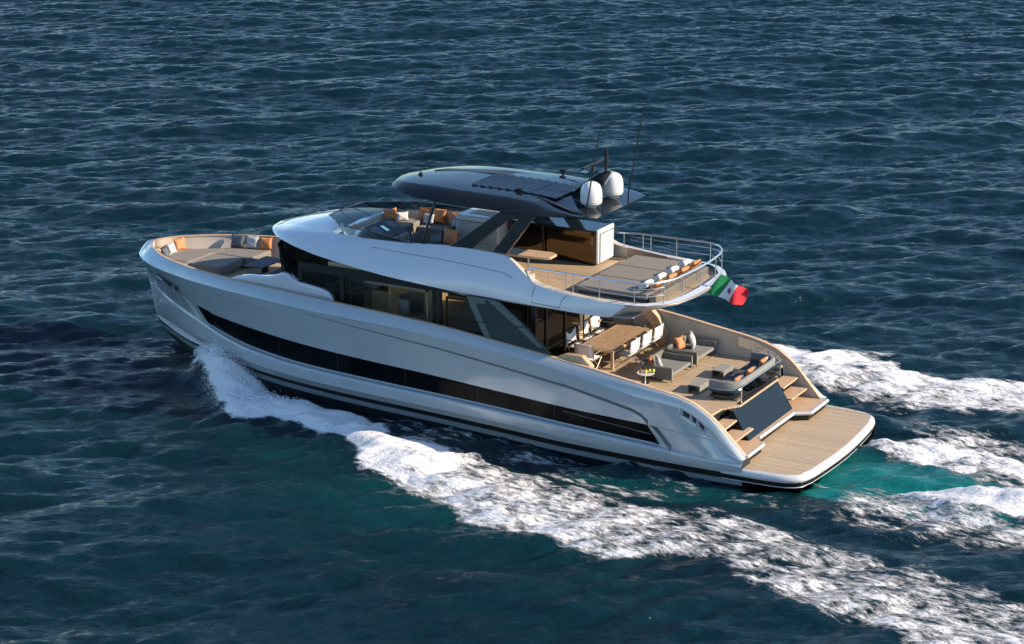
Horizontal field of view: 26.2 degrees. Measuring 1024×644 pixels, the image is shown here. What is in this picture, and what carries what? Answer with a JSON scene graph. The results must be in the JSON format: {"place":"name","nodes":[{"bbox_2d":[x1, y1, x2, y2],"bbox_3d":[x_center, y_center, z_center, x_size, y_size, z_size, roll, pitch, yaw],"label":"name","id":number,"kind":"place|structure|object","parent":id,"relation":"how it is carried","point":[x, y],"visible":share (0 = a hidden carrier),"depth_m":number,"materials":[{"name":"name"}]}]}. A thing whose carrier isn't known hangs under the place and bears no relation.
{"place":"outdoors","nodes":[
{"label":"outdoors","id":0,"kind":"place"},
{"bbox_2d":[398,292,430,320],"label":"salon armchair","id":1,"kind":"object","parent":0,"point":[410,304],"visible":0.64,"depth_m":70.84,"materials":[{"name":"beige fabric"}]},
{"bbox_2d":[0,0,1023,643],"bbox_3d":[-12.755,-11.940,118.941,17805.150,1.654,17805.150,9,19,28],"label":"sea","id":2,"kind":"structure","parent":0,"point":[840,182],"depth_m":81.60,"materials":[{"name":"liquid"}]},
{"bbox_2d":[190,339,312,417],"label":"spray","id":3,"kind":"object","parent":2,"relation":"on","point":[203,350],"visible":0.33,"depth_m":72.12,"materials":[{"name":"white liquid"}]},
{"bbox_2d":[139,104,874,493],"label":"motor yacht","id":4,"kind":"object","parent":2,"relation":"on","point":[521,276],"visible":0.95,"depth_m":68.67,"materials":[{"name":"paint"}]},
{"bbox_2d":[162,246,169,256],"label":"pillow","id":5,"kind":"object","parent":4,"relation":"on","point":[165,251],"visible":0.86,"depth_m":76.12,"materials":[{"name":"fabric"}]},
{"bbox_2d":[166,242,176,254],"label":"pillow","id":6,"kind":"object","parent":4,"relation":"on","point":[171,247],"visible":1,"depth_m":76.60,"materials":[{"name":"grey fabric"}]},
{"bbox_2d":[173,237,186,250],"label":"pillow","id":7,"kind":"object","parent":4,"relation":"on","point":[179,243],"visible":1,"depth_m":77.10,"materials":[{"name":"orange fabric"}]},
{"bbox_2d":[230,233,244,248],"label":"pillow","id":8,"kind":"object","parent":4,"relation":"on","point":[237,240],"visible":1,"depth_m":77.44,"materials":[{"name":"fabric"}]},
{"bbox_2d":[246,235,258,248],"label":"pillow","id":9,"kind":"object","parent":4,"relation":"on","point":[252,241],"visible":1,"depth_m":77.32,"materials":[{"name":"grey fabric"}]},
{"bbox_2d":[260,237,271,249],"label":"pillow","id":10,"kind":"object","parent":4,"relation":"on","point":[265,243],"visible":1,"depth_m":77.20,"materials":[{"name":"orange fabric"}]},
{"bbox_2d":[302,271,339,301],"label":"side window","id":11,"kind":"structure","parent":4,"relation":"in","point":[331,283],"depth_m":70.69,"materials":[{"name":"black glass"}]},
{"bbox_2d":[344,277,363,306],"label":"side window","id":12,"kind":"structure","parent":4,"relation":"in","point":[353,288],"depth_m":70.22,"materials":[{"name":"black glass"}]},
{"bbox_2d":[383,208,396,220],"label":"pillow","id":13,"kind":"object","parent":4,"relation":"on","point":[390,214],"visible":0.91,"depth_m":73.14,"materials":[{"name":"orange fabric"}]},
{"bbox_2d":[396,212,407,220],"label":"pillow","id":14,"kind":"object","parent":4,"relation":"on","point":[402,215],"visible":1,"depth_m":73.24,"materials":[{"name":"beige fabric"}]},
{"bbox_2d":[298,261,536,335],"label":"window frame","id":15,"kind":"structure","parent":4,"relation":"in","point":[302,266],"depth_m":69.61,"materials":[{"name":"black plastic"}]},
{"bbox_2d":[418,206,431,220],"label":"pillow","id":16,"kind":"object","parent":4,"relation":"on","point":[423,210],"visible":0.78,"depth_m":73.59,"materials":[{"name":"orange fabric"}]},
{"bbox_2d":[422,213,434,224],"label":"pillow","id":17,"kind":"object","parent":4,"relation":"on","point":[426,217],"visible":0.79,"depth_m":73.28,"materials":[{"name":"grey fabric"}]},
{"bbox_2d":[198,306,658,443],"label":"hull window","id":18,"kind":"structure","parent":4,"relation":"in","point":[295,351],"depth_m":69.12,"materials":[{"name":"black glass"}]},
{"bbox_2d":[433,208,446,223],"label":"pillow","id":19,"kind":"object","parent":4,"relation":"on","point":[439,215],"visible":0.98,"depth_m":73.30,"materials":[{"name":"orange fabric"}]},
{"bbox_2d":[443,226,457,244],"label":"pillow","id":20,"kind":"object","parent":4,"relation":"on","point":[450,236],"visible":0.91,"depth_m":70.23,"materials":[{"name":"orange fabric"}]},
{"bbox_2d":[449,212,455,224],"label":"pillow","id":21,"kind":"object","parent":4,"relation":"on","point":[452,215],"visible":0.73,"depth_m":73.02,"materials":[{"name":"orange fabric"}]},
{"bbox_2d":[442,292,531,335],"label":"side window","id":22,"kind":"structure","parent":4,"relation":"in","point":[457,313],"depth_m":68.35,"materials":[{"name":"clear glass"}]},
{"bbox_2d":[536,307,579,355],"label":"saloon door","id":23,"kind":"structure","parent":4,"relation":"in","point":[555,343],"depth_m":69.27,"materials":[{"name":"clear glass"}]},
{"bbox_2d":[566,326,589,352],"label":"dining chair","id":24,"kind":"object","parent":4,"relation":"on","point":[572,337],"visible":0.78,"depth_m":70.24,"materials":[{"name":"white fabric"}]},
{"bbox_2d":[574,343,601,369],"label":"dining chair","id":25,"kind":"object","parent":4,"relation":"on","point":[587,352],"visible":0.77,"depth_m":68.61,"materials":[{"name":"white fabric"}]},
{"bbox_2d":[578,319,601,342],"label":"dining chair","id":26,"kind":"object","parent":4,"relation":"on","point":[586,327],"visible":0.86,"depth_m":70.98,"materials":[{"name":"white fabric"}]},
{"bbox_2d":[590,315,612,320],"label":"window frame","id":27,"kind":"structure","parent":4,"relation":"in","point":[604,318],"depth_m":71.88,"materials":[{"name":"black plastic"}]},
{"bbox_2d":[590,316,613,335],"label":"dining chair","id":28,"kind":"object","parent":4,"relation":"on","point":[594,323],"visible":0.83,"depth_m":71.57,"materials":[{"name":"white fabric"}]},
{"bbox_2d":[600,229,613,261],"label":"bar door","id":29,"kind":"structure","parent":4,"relation":"in","point":[606,247],"depth_m":70.22,"materials":[{"name":"white"}]},
{"bbox_2d":[581,324,651,369],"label":"dining table","id":30,"kind":"object","parent":4,"relation":"on","point":[611,339],"visible":0.77,"depth_m":70.21,"materials":[{"name":"brown wood"}]},
{"bbox_2d":[614,336,640,369],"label":"dining chair","id":31,"kind":"object","parent":4,"relation":"on","point":[633,349],"visible":1,"depth_m":69.16,"materials":[{"name":"white fabric"}]},
{"bbox_2d":[625,318,650,327],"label":"dining chair","id":32,"kind":"object","parent":4,"relation":"on","point":[634,321],"visible":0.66,"depth_m":72.04,"materials":[{"name":"white metal"}]},
{"bbox_2d":[626,329,652,360],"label":"dining chair","id":33,"kind":"object","parent":4,"relation":"on","point":[646,340],"visible":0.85,"depth_m":69.86,"materials":[{"name":"white fabric"}]},
{"bbox_2d":[636,370,653,384],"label":"side table","id":34,"kind":"object","parent":4,"relation":"on","point":[642,373],"visible":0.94,"depth_m":67.76,"materials":[{"name":"grey metal"}]},
{"bbox_2d":[638,279,653,288],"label":"pillow","id":35,"kind":"object","parent":4,"relation":"on","point":[645,286],"visible":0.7,"depth_m":66.12,"materials":[{"name":"beige fabric"}]},
{"bbox_2d":[639,322,663,354],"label":"dining chair","id":36,"kind":"object","parent":4,"relation":"on","point":[658,333],"visible":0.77,"depth_m":70.54,"materials":[{"name":"white fabric"}]},
{"bbox_2d":[650,280,663,289],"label":"pillow","id":37,"kind":"object","parent":4,"relation":"on","point":[653,286],"visible":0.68,"depth_m":66.09,"materials":[{"name":"orange fabric"}]},
{"bbox_2d":[652,272,666,281],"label":"pillow","id":38,"kind":"object","parent":4,"relation":"on","point":[659,276],"visible":0.85,"depth_m":66.87,"materials":[{"name":"beige fabric"}]},
{"bbox_2d":[639,348,692,382],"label":"rope armchair","id":39,"kind":"object","parent":4,"relation":"on","point":[673,364],"visible":0.87,"depth_m":68.65,"materials":[{"name":"grey fabric"}]},
{"bbox_2d":[648,355,654,364],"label":"pillow","id":40,"kind":"object","parent":39,"relation":"on","point":[650,360],"visible":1,"depth_m":68.24,"materials":[{"name":"orange fabric"}]},
{"bbox_2d":[655,355,662,365],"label":"pillow","id":41,"kind":"object","parent":39,"relation":"on","point":[658,360],"visible":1,"depth_m":68.04,"materials":[{"name":"grey fabric"}]},
{"bbox_2d":[663,273,676,282],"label":"pillow","id":42,"kind":"object","parent":4,"relation":"on","point":[671,276],"visible":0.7,"depth_m":66.86,"materials":[{"name":"orange fabric"}]},
{"bbox_2d":[665,265,678,275],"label":"pillow","id":43,"kind":"object","parent":4,"relation":"on","point":[671,270],"visible":0.9,"depth_m":67.61,"materials":[{"name":"beige fabric"}]},
{"bbox_2d":[676,266,689,275],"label":"pillow","id":44,"kind":"object","parent":4,"relation":"on","point":[682,271],"visible":0.96,"depth_m":67.61,"materials":[{"name":"orange fabric"}]},
{"bbox_2d":[677,259,690,268],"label":"pillow","id":45,"kind":"object","parent":4,"relation":"on","point":[684,263],"visible":0.85,"depth_m":68.36,"materials":[{"name":"beige fabric"}]},
{"bbox_2d":[666,333,716,366],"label":"rope armchair","id":46,"kind":"object","parent":4,"relation":"on","point":[702,348],"visible":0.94,"depth_m":70.24,"materials":[{"name":"grey fabric"}]},
{"bbox_2d":[675,335,685,349],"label":"pillow","id":47,"kind":"object","parent":46,"relation":"on","point":[680,342],"visible":0.99,"depth_m":70.05,"materials":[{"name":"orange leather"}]},
{"bbox_2d":[688,331,695,348],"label":"pillow","id":48,"kind":"object","parent":46,"relation":"on","point":[691,338],"visible":1,"depth_m":70.18,"materials":[{"name":"grey fabric"}]},
{"bbox_2d":[689,259,701,268],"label":"pillow","id":49,"kind":"object","parent":4,"relation":"on","point":[694,264],"visible":1,"depth_m":68.35,"materials":[{"name":"orange fabric"}]},
{"bbox_2d":[688,378,708,394],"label":"coffee table","id":50,"kind":"object","parent":4,"relation":"on","point":[702,384],"visible":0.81,"depth_m":67.05,"materials":[{"name":"wicker"}]},
{"bbox_2d":[712,364,732,379],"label":"coffee table","id":51,"kind":"object","parent":4,"relation":"on","point":[726,370],"visible":0.98,"depth_m":68.41,"materials":[{"name":"wicker"}]},
{"bbox_2d":[707,270,748,304],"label":"ensign flag","id":52,"kind":"object","parent":4,"relation":"attached to","point":[726,288],"visible":1,"depth_m":66.97,"materials":[{"name":"multicoloured fabric"}]},
{"bbox_2d":[708,351,774,400],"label":"curved sofa","id":53,"kind":"object","parent":4,"relation":"on","point":[728,388],"visible":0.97,"depth_m":66.41,"materials":[{"name":"grey fabric"}]},
{"bbox_2d":[746,366,753,375],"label":"pillow","id":54,"kind":"object","parent":53,"relation":"on","point":[749,370],"visible":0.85,"depth_m":67.04,"materials":[{"name":"orange fabric"}]},
{"bbox_2d":[758,356,766,367],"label":"pillow","id":55,"kind":"object","parent":53,"relation":"on","point":[762,361],"visible":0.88,"depth_m":67.98,"materials":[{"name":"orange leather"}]},
{"bbox_2d":[728,381,792,440],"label":"transom window","id":56,"kind":"structure","parent":4,"relation":"in","point":[771,404],"depth_m":66.76,"materials":[{"name":"black glass"}]}
]}

